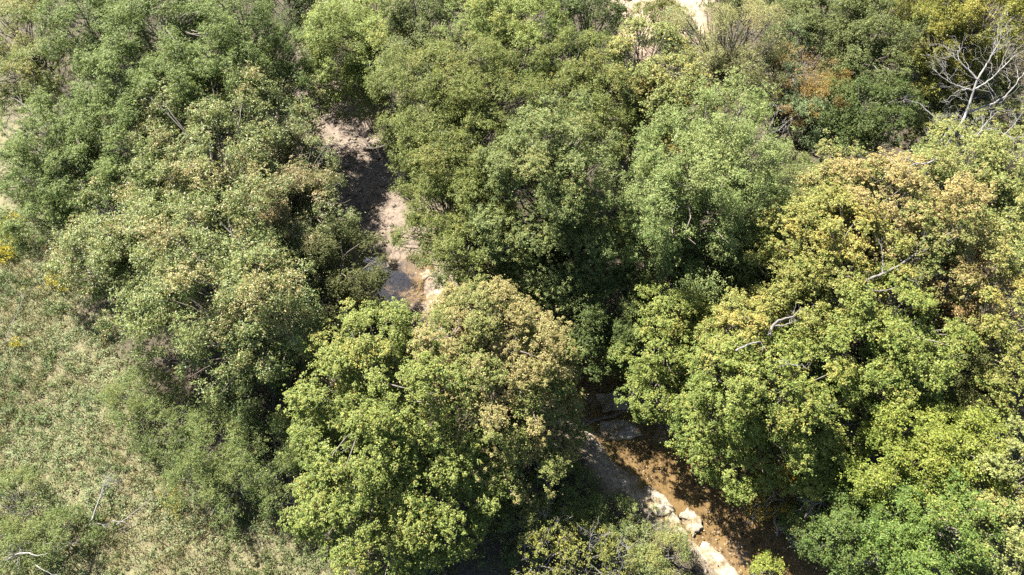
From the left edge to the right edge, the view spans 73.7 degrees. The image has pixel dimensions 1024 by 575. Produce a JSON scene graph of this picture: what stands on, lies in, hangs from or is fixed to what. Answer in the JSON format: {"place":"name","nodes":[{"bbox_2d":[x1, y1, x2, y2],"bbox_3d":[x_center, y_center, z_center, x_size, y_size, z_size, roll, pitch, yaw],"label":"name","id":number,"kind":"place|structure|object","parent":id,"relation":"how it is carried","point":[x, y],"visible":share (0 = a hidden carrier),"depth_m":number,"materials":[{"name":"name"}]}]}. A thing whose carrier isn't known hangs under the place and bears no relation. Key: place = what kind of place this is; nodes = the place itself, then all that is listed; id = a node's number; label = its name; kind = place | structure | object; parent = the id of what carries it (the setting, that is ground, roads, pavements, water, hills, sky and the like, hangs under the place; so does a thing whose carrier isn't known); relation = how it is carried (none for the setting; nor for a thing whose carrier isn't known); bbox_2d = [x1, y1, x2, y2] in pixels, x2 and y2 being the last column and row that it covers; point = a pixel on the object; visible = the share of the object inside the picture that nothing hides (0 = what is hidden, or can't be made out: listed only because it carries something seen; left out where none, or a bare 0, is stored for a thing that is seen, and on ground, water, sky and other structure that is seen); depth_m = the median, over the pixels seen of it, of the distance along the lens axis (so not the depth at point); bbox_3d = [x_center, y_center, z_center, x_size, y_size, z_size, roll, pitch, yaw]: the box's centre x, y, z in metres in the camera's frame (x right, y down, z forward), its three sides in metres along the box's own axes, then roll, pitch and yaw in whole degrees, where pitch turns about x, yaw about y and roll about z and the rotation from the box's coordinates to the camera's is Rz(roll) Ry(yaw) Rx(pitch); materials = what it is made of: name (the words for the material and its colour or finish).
{"place":"outdoors","nodes":[
{"label":"outdoors","id":0,"kind":"place"},
{"bbox_2d":[0,0,1023,574],"bbox_3d":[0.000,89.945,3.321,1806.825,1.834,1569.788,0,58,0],"label":"ground","id":1,"kind":"structure","parent":0,"point":[674,488],"depth_m":52.94,"materials":[{"name":"soil"}]},
{"bbox_2d":[0,232,16,263],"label":"goldenrod","id":2,"kind":"object","parent":1,"relation":"on","point":[5,251],"visible":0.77,"depth_m":59.93,"materials":[{"name":"yellow plant"}]},
{"bbox_2d":[0,0,90,119],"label":"locust tree","id":3,"kind":"object","parent":1,"relation":"on","point":[33,71],"visible":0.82,"depth_m":58.61,"materials":[{"name":"green plant"}]},
{"bbox_2d":[21,270,71,294],"bbox_3d":[-39.442,-0.705,58.474,3.972,1.242,3.013,0,58,0],"label":"goldenrod","id":4,"kind":"object","parent":1,"relation":"on","point":[60,289],"visible":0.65,"depth_m":58.06,"materials":[{"name":"yellow plant"}]},
{"bbox_2d":[0,166,98,261],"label":"locust tree","id":5,"kind":"object","parent":1,"relation":"on","point":[49,217],"visible":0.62,"depth_m":52.54,"materials":[{"name":"green plant"}]},
{"bbox_2d":[0,460,117,574],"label":"shrub","id":6,"kind":"object","parent":1,"relation":"on","point":[54,534],"visible":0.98,"depth_m":46.58,"materials":[{"name":"green plant"}]},
{"bbox_2d":[8,533,70,574],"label":"dead branch","id":7,"kind":"object","parent":6,"relation":"attached to","point":[21,552],"visible":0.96,"depth_m":45.19,"materials":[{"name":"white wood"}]},
{"bbox_2d":[0,82,147,219],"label":"locust tree","id":8,"kind":"object","parent":1,"relation":"on","point":[76,148],"visible":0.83,"depth_m":51.89,"materials":[{"name":"green plant"}]},
{"bbox_2d":[0,0,204,51],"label":"broadleaf tree","id":9,"kind":"object","parent":1,"relation":"on","point":[39,1],"visible":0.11,"depth_m":66.88,"materials":[{"name":"green plant"}]},
{"bbox_2d":[26,0,179,105],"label":"locust tree","id":10,"kind":"object","parent":1,"relation":"on","point":[101,7],"visible":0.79,"depth_m":55.56,"materials":[{"name":"green plant"}]},
{"bbox_2d":[89,470,125,529],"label":"dead sapling","id":11,"kind":"object","parent":1,"relation":"on","point":[104,485],"visible":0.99,"depth_m":48.55,"materials":[{"name":"grey wood"}]},
{"bbox_2d":[41,169,220,347],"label":"hickory tree","id":12,"kind":"object","parent":1,"relation":"on","point":[121,255],"visible":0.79,"depth_m":47.84,"materials":[{"name":"green plant"}]},
{"bbox_2d":[82,115,192,249],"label":"locust tree","id":13,"kind":"object","parent":1,"relation":"on","point":[109,165],"visible":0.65,"depth_m":49.64,"materials":[{"name":"green plant"}]},
{"bbox_2d":[64,26,218,152],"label":"locust tree","id":14,"kind":"object","parent":1,"relation":"on","point":[133,81],"visible":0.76,"depth_m":51.91,"materials":[{"name":"green plant"}]},
{"bbox_2d":[94,359,217,463],"bbox_3d":[-26.477,9.054,50.188,9.342,5.220,6.639,30,63,17],"label":"shrub","id":15,"kind":"object","parent":1,"relation":"on","point":[110,396],"visible":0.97,"depth_m":49.44,"materials":[{"name":"green plant"}]},
{"bbox_2d":[155,483,188,520],"bbox_3d":[-23.864,15.206,48.595,2.060,1.310,3.062,-33,64,-19],"label":"goldenrod","id":16,"kind":"object","parent":1,"relation":"on","point":[172,505],"visible":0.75,"depth_m":48.42,"materials":[{"name":"yellow plant"}]},
{"bbox_2d":[0,146,349,574],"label":"meadow grass","id":17,"kind":"structure","parent":1,"relation":"on","point":[112,455],"depth_m":50.75,"materials":[{"name":"green plant"}]},
{"bbox_2d":[101,0,257,97],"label":"locust tree","id":18,"kind":"object","parent":1,"relation":"on","point":[176,33],"visible":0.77,"depth_m":54.83,"materials":[{"name":"green plant"}]},
{"bbox_2d":[166,26,271,117],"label":"locust tree","id":19,"kind":"object","parent":1,"relation":"on","point":[216,46],"visible":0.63,"depth_m":53.32,"materials":[{"name":"green plant"}]},
{"bbox_2d":[109,59,336,280],"bbox_3d":[-23.552,-9.546,55.922,15.727,15.705,24.623,0,58,0],"label":"hickory tree","id":20,"kind":"object","parent":1,"relation":"on","point":[200,169],"visible":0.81,"depth_m":50.88,"materials":[{"name":"green plant"}]},
{"bbox_2d":[118,189,331,409],"bbox_3d":[-19.895,1.830,48.067,16.424,16.656,14.700,0,58,0],"label":"hickory tree","id":21,"kind":"object","parent":1,"relation":"on","point":[244,318],"visible":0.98,"depth_m":43.81,"materials":[{"name":"green plant"}]},
{"bbox_2d":[151,395,307,535],"bbox_3d":[-19.227,12.225,47.384,10.853,7.033,9.166,9,58,5],"label":"shrub","id":22,"kind":"object","parent":1,"relation":"on","point":[242,453],"visible":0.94,"depth_m":46.69,"materials":[{"name":"green plant"}]},
{"bbox_2d":[186,0,326,128],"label":"locust tree","id":23,"kind":"object","parent":1,"relation":"on","point":[288,66],"visible":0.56,"depth_m":59.64,"materials":[{"name":"green plant"}]},
{"bbox_2d":[208,335,336,446],"bbox_3d":[-17.131,7.439,49.628,10.807,8.229,7.941,-13,59,-8],"label":"shrub","id":24,"kind":"object","parent":1,"relation":"on","point":[246,412],"visible":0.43,"depth_m":48.32,"materials":[{"name":"green plant"}]},
{"bbox_2d":[247,408,307,525],"bbox_3d":[-15.495,12.433,47.009,4.823,7.609,7.329,24,61,14],"label":"shrub","id":25,"kind":"object","parent":1,"relation":"on","point":[277,423],"visible":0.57,"depth_m":45.76,"materials":[{"name":"green plant"}]},
{"bbox_2d":[244,0,320,74],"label":"broadleaf tree","id":26,"kind":"object","parent":1,"relation":"on","point":[291,23],"visible":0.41,"depth_m":67.24,"materials":[{"name":"green plant"}]},
{"bbox_2d":[197,107,369,299],"bbox_3d":[-16.698,-5.575,54.826,13.620,13.167,13.810,22,61,13],"label":"hickory tree","id":27,"kind":"object","parent":1,"relation":"on","point":[302,233],"visible":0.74,"depth_m":51.84,"materials":[{"name":"green plant"}]},
{"bbox_2d":[289,0,342,69],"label":"broadleaf tree","id":28,"kind":"object","parent":1,"relation":"on","point":[301,47],"visible":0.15,"depth_m":67.32,"materials":[{"name":"green plant"}]},
{"bbox_2d":[280,211,395,336],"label":"broadleaf tree","id":29,"kind":"object","parent":1,"relation":"on","point":[343,288],"visible":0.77,"depth_m":50.77,"materials":[{"name":"green plant"}]},
{"bbox_2d":[293,0,431,124],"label":"broadleaf tree","id":30,"kind":"object","parent":1,"relation":"on","point":[359,58],"visible":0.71,"depth_m":60.94,"materials":[{"name":"green plant"}]},
{"bbox_2d":[319,127,415,176],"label":"dead branch","id":31,"kind":"object","parent":1,"relation":"on","point":[357,145],"visible":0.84,"depth_m":58.00,"materials":[{"name":"grey wood"}]},
{"bbox_2d":[275,296,529,574],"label":"maple tree","id":32,"kind":"object","parent":1,"relation":"on","point":[393,449],"visible":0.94,"depth_m":41.75,"materials":[{"name":"green plant"}]},
{"bbox_2d":[374,0,467,101],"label":"broadleaf tree","id":33,"kind":"object","parent":1,"relation":"on","point":[402,10],"visible":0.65,"depth_m":57.79,"materials":[{"name":"green plant"}]},
{"bbox_2d":[366,83,532,224],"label":"broadleaf tree","id":34,"kind":"object","parent":1,"relation":"on","point":[425,159],"visible":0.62,"depth_m":48.50,"materials":[{"name":"green plant"}]},
{"bbox_2d":[284,0,622,52],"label":"broadleaf tree","id":35,"kind":"object","parent":1,"relation":"on","point":[311,2],"visible":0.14,"depth_m":66.58,"materials":[{"name":"green plant"}]},
{"bbox_2d":[386,133,524,288],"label":"broadleaf tree","id":36,"kind":"object","parent":1,"relation":"on","point":[417,219],"visible":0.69,"depth_m":47.67,"materials":[{"name":"green plant"}]},
{"bbox_2d":[364,23,556,175],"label":"broadleaf tree","id":37,"kind":"object","parent":1,"relation":"on","point":[463,94],"visible":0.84,"depth_m":49.56,"materials":[{"name":"green plant"}]},
{"bbox_2d":[422,254,502,314],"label":"shrub","id":38,"kind":"object","parent":1,"relation":"on","point":[445,277],"visible":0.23,"depth_m":54.98,"materials":[{"name":"green plant"}]},
{"bbox_2d":[390,267,598,515],"bbox_3d":[-0.537,6.967,45.926,11.691,14.457,15.537,-27,62,-16],"label":"maple tree","id":39,"kind":"object","parent":1,"relation":"on","point":[513,376],"visible":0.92,"depth_m":43.11,"materials":[{"name":"green plant"}]},
{"bbox_2d":[432,0,569,134],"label":"broadleaf tree","id":40,"kind":"object","parent":1,"relation":"on","point":[508,25],"visible":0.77,"depth_m":54.44,"materials":[{"name":"green plant"}]},
{"bbox_2d":[10,0,1023,574],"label":"undergrowth","id":41,"kind":"object","parent":1,"relation":"on","point":[492,530],"visible":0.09,"depth_m":54.67,"materials":[{"name":"green plant"}]},
{"bbox_2d":[440,87,645,326],"bbox_3d":[2.466,-3.792,49.932,13.723,18.906,12.983,-31,63,-18],"label":"broadleaf tree","id":42,"kind":"object","parent":1,"relation":"on","point":[553,164],"visible":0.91,"depth_m":46.64,"materials":[{"name":"green plant"}]},
{"bbox_2d":[486,460,611,571],"bbox_3d":[2.358,15.186,47.398,9.676,4.137,6.106,-31,63,-18],"label":"shrub","id":43,"kind":"object","parent":1,"relation":"on","point":[575,496],"visible":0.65,"depth_m":47.00,"materials":[{"name":"green plant"}]},
{"bbox_2d":[492,246,662,384],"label":"broadleaf tree","id":44,"kind":"object","parent":1,"relation":"on","point":[592,317],"visible":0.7,"depth_m":48.60,"materials":[{"name":"green plant"}]},
{"bbox_2d":[512,490,642,574],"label":"shrub","id":45,"kind":"object","parent":1,"relation":"on","point":[603,555],"visible":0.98,"depth_m":44.46,"materials":[{"name":"green plant"}]},
{"bbox_2d":[521,0,634,109],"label":"broadleaf tree","id":46,"kind":"object","parent":1,"relation":"on","point":[620,9],"visible":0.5,"depth_m":57.90,"materials":[{"name":"green plant"}]},
{"bbox_2d":[519,21,649,198],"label":"broadleaf tree","id":47,"kind":"object","parent":1,"relation":"on","point":[575,69],"visible":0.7,"depth_m":51.09,"materials":[{"name":"green plant"}]},
{"bbox_2d":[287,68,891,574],"bbox_3d":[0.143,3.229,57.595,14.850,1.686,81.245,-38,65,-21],"label":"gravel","id":48,"kind":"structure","parent":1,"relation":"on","point":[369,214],"depth_m":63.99,"materials":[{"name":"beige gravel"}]},
{"bbox_2d":[292,74,876,574],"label":"fallen leaves","id":49,"kind":"object","parent":48,"relation":"on","point":[584,366],"visible":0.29,"depth_m":55.03,"materials":[{"name":"brown plant"}]},
{"bbox_2d":[578,430,603,451],"bbox_3d":[5.894,12.100,52.737,1.275,1.529,2.529,-30,63,-17],"label":"rock slab","id":50,"kind":"object","parent":1,"relation":"on","point":[594,444],"visible":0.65,"depth_m":52.05,"materials":[{"name":"stone"}]},
{"bbox_2d":[566,490,640,562],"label":"shrub","id":51,"kind":"object","parent":1,"relation":"on","point":[606,522],"visible":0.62,"depth_m":47.04,"materials":[{"name":"green plant"}]},
{"bbox_2d":[595,451,612,466],"bbox_3d":[6.545,13.277,51.961,1.518,1.597,1.612,-24,61,-14],"label":"rock slab","id":52,"kind":"object","parent":1,"relation":"on","point":[603,460],"visible":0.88,"depth_m":51.32,"materials":[{"name":"stone"}]},
{"bbox_2d":[573,392,649,430],"bbox_3d":[7.770,9.589,52.919,7.392,1.372,0.721,-19,60,-11],"label":"fallen log","id":53,"kind":"object","parent":1,"relation":"on","point":[604,417],"visible":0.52,"depth_m":53.15,"materials":[{"name":"brown wood"}]},
{"bbox_2d":[595,391,629,412],"bbox_3d":[8.061,9.246,54.715,2.626,1.199,1.721,-9,58,-5],"label":"rock slab","id":54,"kind":"object","parent":1,"relation":"on","point":[607,402],"visible":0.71,"depth_m":54.15,"materials":[{"name":"stone"}]},
{"bbox_2d":[599,420,642,440],"bbox_3d":[8.480,11.310,53.435,3.413,1.182,1.760,0,58,0],"label":"rock slab","id":55,"kind":"object","parent":1,"relation":"on","point":[627,430],"visible":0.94,"depth_m":52.95,"materials":[{"name":"stone"}]},
{"bbox_2d":[618,479,636,502],"bbox_3d":[8.288,15.387,50.689,1.744,1.518,2.139,0,58,0],"label":"rock slab","id":56,"kind":"object","parent":1,"relation":"on","point":[626,486],"visible":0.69,"depth_m":50.20,"materials":[{"name":"stone"}]},
{"bbox_2d":[597,9,706,186],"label":"broadleaf tree","id":57,"kind":"object","parent":1,"relation":"on","point":[647,70],"visible":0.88,"depth_m":51.18,"materials":[{"name":"green plant"}]},
{"bbox_2d":[614,497,695,574],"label":"shrub","id":58,"kind":"object","parent":1,"relation":"on","point":[652,553],"visible":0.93,"depth_m":45.84,"materials":[{"name":"green plant"}]},
{"bbox_2d":[636,484,674,516],"bbox_3d":[10.451,16.019,50.487,3.132,1.191,1.959,31,63,18],"label":"rock slab","id":59,"kind":"object","parent":1,"relation":"on","point":[647,495],"visible":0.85,"depth_m":50.08,"materials":[{"name":"stone"}]},
{"bbox_2d":[624,0,691,41],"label":"shrub","id":60,"kind":"object","parent":1,"relation":"on","point":[661,4],"visible":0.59,"depth_m":73.06,"materials":[{"name":"green plant"}]},
{"bbox_2d":[610,62,721,214],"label":"maple tree","id":61,"kind":"object","parent":1,"relation":"on","point":[668,142],"visible":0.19,"depth_m":51.65,"materials":[{"name":"green plant"}]},
{"bbox_2d":[605,268,730,424],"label":"maple tree","id":62,"kind":"object","parent":1,"relation":"on","point":[673,329],"visible":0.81,"depth_m":46.93,"materials":[{"name":"green plant"}]},
{"bbox_2d":[649,2,698,66],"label":"broadleaf tree","id":63,"kind":"object","parent":1,"relation":"on","point":[677,45],"visible":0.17,"depth_m":61.03,"materials":[{"name":"green plant"}]},
{"bbox_2d":[665,512,687,536],"bbox_3d":[11.899,17.541,49.529,1.010,1.204,2.241,-23,61,-14],"label":"rock slab","id":64,"kind":"object","parent":1,"relation":"on","point":[670,517],"visible":0.34,"depth_m":49.31,"materials":[{"name":"stone"}]},
{"bbox_2d":[679,507,703,538],"bbox_3d":[12.974,17.168,49.762,1.527,1.203,1.869,-32,63,-18],"label":"rock","id":65,"kind":"object","parent":1,"relation":"on","point":[695,524],"visible":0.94,"depth_m":49.30,"materials":[{"name":"stone"}]},
{"bbox_2d":[613,60,806,318],"bbox_3d":[13.144,-5.017,49.636,13.874,20.987,14.575,-20,60,-12],"label":"ash tree","id":66,"kind":"object","parent":1,"relation":"on","point":[679,222],"visible":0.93,"depth_m":45.54,"materials":[{"name":"green plant"}]},
{"bbox_2d":[697,542,738,574],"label":"rock slab","id":67,"kind":"object","parent":1,"relation":"on","point":[714,559],"visible":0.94,"depth_m":47.80,"materials":[{"name":"stone"}]},
{"bbox_2d":[654,0,796,161],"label":"broadleaf tree","id":68,"kind":"object","parent":1,"relation":"on","point":[718,56],"visible":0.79,"depth_m":54.68,"materials":[{"name":"green plant"}]},
{"bbox_2d":[682,236,794,334],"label":"broadleaf tree","id":69,"kind":"object","parent":1,"relation":"on","point":[745,286],"visible":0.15,"depth_m":48.64,"materials":[{"name":"green plant"}]},
{"bbox_2d":[689,284,790,381],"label":"maple tree","id":70,"kind":"object","parent":1,"relation":"on","point":[759,314],"visible":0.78,"depth_m":42.77,"materials":[{"name":"green plant"}]},
{"bbox_2d":[695,0,817,60],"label":"broadleaf tree","id":71,"kind":"object","parent":1,"relation":"on","point":[735,2],"visible":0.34,"depth_m":66.06,"materials":[{"name":"green plant"}]},
{"bbox_2d":[746,548,787,574],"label":"shrub","id":72,"kind":"object","parent":1,"relation":"on","point":[760,562],"visible":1,"depth_m":44.95,"materials":[{"name":"green plant"}]},
{"bbox_2d":[744,14,813,151],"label":"broadleaf tree","id":73,"kind":"object","parent":1,"relation":"on","point":[791,38],"visible":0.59,"depth_m":55.63,"materials":[{"name":"green plant"}]},
{"bbox_2d":[660,321,904,506],"bbox_3d":[18.190,8.726,45.173,16.220,15.900,10.909,0,58,0],"label":"maple tree","id":74,"kind":"object","parent":1,"relation":"on","point":[752,412],"visible":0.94,"depth_m":42.80,"materials":[{"name":"green plant"}]},
{"bbox_2d":[743,133,837,240],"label":"broadleaf tree","id":75,"kind":"object","parent":1,"relation":"on","point":[796,168],"visible":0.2,"depth_m":53.04,"materials":[{"name":"green plant"}]},
{"bbox_2d":[754,55,830,168],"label":"dead tree","id":76,"kind":"object","parent":1,"relation":"on","point":[792,105],"visible":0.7,"depth_m":53.76,"materials":[{"name":"grey wood"}]},
{"bbox_2d":[749,37,844,179],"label":"broadleaf tree","id":77,"kind":"object","parent":1,"relation":"on","point":[780,118],"visible":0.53,"depth_m":54.93,"materials":[{"name":"green plant"}]},
{"bbox_2d":[738,427,873,530],"bbox_3d":[19.975,13.398,47.213,9.533,8.446,8.035,0,58,0],"label":"shrub","id":78,"kind":"object","parent":1,"relation":"on","point":[751,510],"visible":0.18,"depth_m":46.09,"materials":[{"name":"green plant"}]},
{"bbox_2d":[768,494,855,565],"bbox_3d":[19.913,16.559,46.359,4.535,6.497,5.256,-35,64,-20],"label":"shrub","id":79,"kind":"object","parent":1,"relation":"on","point":[794,538],"visible":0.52,"depth_m":45.04,"materials":[{"name":"green plant"}]},
{"bbox_2d":[764,0,871,134],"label":"broadleaf tree","id":80,"kind":"object","parent":1,"relation":"on","point":[796,6],"visible":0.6,"depth_m":56.30,"materials":[{"name":"green plant"}]},
{"bbox_2d":[769,80,870,184],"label":"broadleaf tree","id":81,"kind":"object","parent":1,"relation":"on","point":[809,141],"visible":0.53,"depth_m":54.38,"materials":[{"name":"green plant"}]},
{"bbox_2d":[784,65,855,182],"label":"broadleaf tree","id":82,"kind":"object","parent":1,"relation":"on","point":[825,88],"visible":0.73,"depth_m":53.26,"materials":[{"name":"green plant"}]},
{"bbox_2d":[742,172,918,356],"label":"maple tree","id":83,"kind":"object","parent":1,"relation":"on","point":[808,274],"visible":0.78,"depth_m":43.04,"materials":[{"name":"green plant"}]},
{"bbox_2d":[768,303,802,335],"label":"dead branch","id":84,"kind":"object","parent":83,"relation":"attached to","point":[774,324],"visible":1,"depth_m":42.04,"materials":[{"name":"grey wood"}]},
{"bbox_2d":[795,457,902,574],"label":"broadleaf tree","id":85,"kind":"object","parent":1,"relation":"on","point":[843,520],"visible":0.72,"depth_m":42.15,"materials":[{"name":"green plant"}]},
{"bbox_2d":[799,0,935,155],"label":"broadleaf tree","id":86,"kind":"object","parent":1,"relation":"on","point":[854,55],"visible":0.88,"depth_m":54.28,"materials":[{"name":"green plant"}]},
{"bbox_2d":[817,69,933,160],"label":"broadleaf tree","id":87,"kind":"object","parent":1,"relation":"on","point":[862,123],"visible":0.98,"depth_m":51.44,"materials":[{"name":"green plant"}]},
{"bbox_2d":[810,261,983,423],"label":"maple tree","id":88,"kind":"object","parent":1,"relation":"on","point":[884,334],"visible":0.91,"depth_m":40.97,"materials":[{"name":"green plant"}]},
{"bbox_2d":[782,127,1013,315],"bbox_3d":[25.139,-1.912,48.739,14.008,19.974,11.028,18,60,11],"label":"maple tree","id":89,"kind":"object","parent":1,"relation":"on","point":[919,214],"visible":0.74,"depth_m":43.16,"materials":[{"name":"green plant"}]},
{"bbox_2d":[864,219,965,292],"bbox_3d":[24.445,-1.814,41.632,6.056,4.307,3.869,0,58,0],"label":"dead branch","id":90,"kind":"object","parent":89,"relation":"attached to","point":[897,266],"visible":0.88,"depth_m":41.92,"materials":[{"name":"grey wood"}]},
{"bbox_2d":[835,390,1022,522],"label":"maple tree","id":91,"kind":"object","parent":1,"relation":"on","point":[931,455],"visible":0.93,"depth_m":40.32,"materials":[{"name":"green plant"}]},
{"bbox_2d":[849,464,1016,574],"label":"broadleaf tree","id":92,"kind":"object","parent":1,"relation":"on","point":[917,535],"visible":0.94,"depth_m":38.49,"materials":[{"name":"green plant"}]},
{"bbox_2d":[869,318,1023,458],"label":"maple tree","id":93,"kind":"object","parent":1,"relation":"on","point":[973,392],"visible":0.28,"depth_m":42.84,"materials":[{"name":"green plant"}]},
{"bbox_2d":[874,69,1023,169],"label":"broadleaf tree","id":94,"kind":"object","parent":1,"relation":"on","point":[923,124],"visible":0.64,"depth_m":57.10,"materials":[{"name":"green plant"}]},
{"bbox_2d":[880,0,1023,139],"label":"broadleaf tree","id":95,"kind":"object","parent":1,"relation":"on","point":[967,13],"visible":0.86,"depth_m":55.05,"materials":[{"name":"green plant"}]},
{"bbox_2d":[882,112,1023,306],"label":"maple tree","id":96,"kind":"object","parent":1,"relation":"on","point":[1005,255],"visible":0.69,"depth_m":45.38,"materials":[{"name":"green plant"}]},
{"bbox_2d":[883,233,1022,355],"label":"maple tree","id":97,"kind":"object","parent":1,"relation":"on","point":[946,306],"visible":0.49,"depth_m":43.28,"materials":[{"name":"green plant"}]},
{"bbox_2d":[884,28,1023,151],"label":"broadleaf tree","id":98,"kind":"object","parent":1,"relation":"on","point":[975,69],"visible":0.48,"depth_m":57.44,"materials":[{"name":"green plant"}]},
{"bbox_2d":[891,4,1023,218],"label":"dead tree","id":99,"kind":"object","parent":1,"relation":"on","point":[971,96],"visible":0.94,"depth_m":49.16,"materials":[{"name":"grey wood"}]},
{"bbox_2d":[908,271,1023,418],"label":"maple tree","id":100,"kind":"object","parent":1,"relation":"on","point":[997,329],"visible":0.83,"depth_m":41.73,"materials":[{"name":"green plant"}]},
{"bbox_2d":[935,413,1023,574],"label":"maple tree","id":101,"kind":"object","parent":1,"relation":"on","point":[1016,553],"visible":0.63,"depth_m":38.74,"materials":[{"name":"green plant"}]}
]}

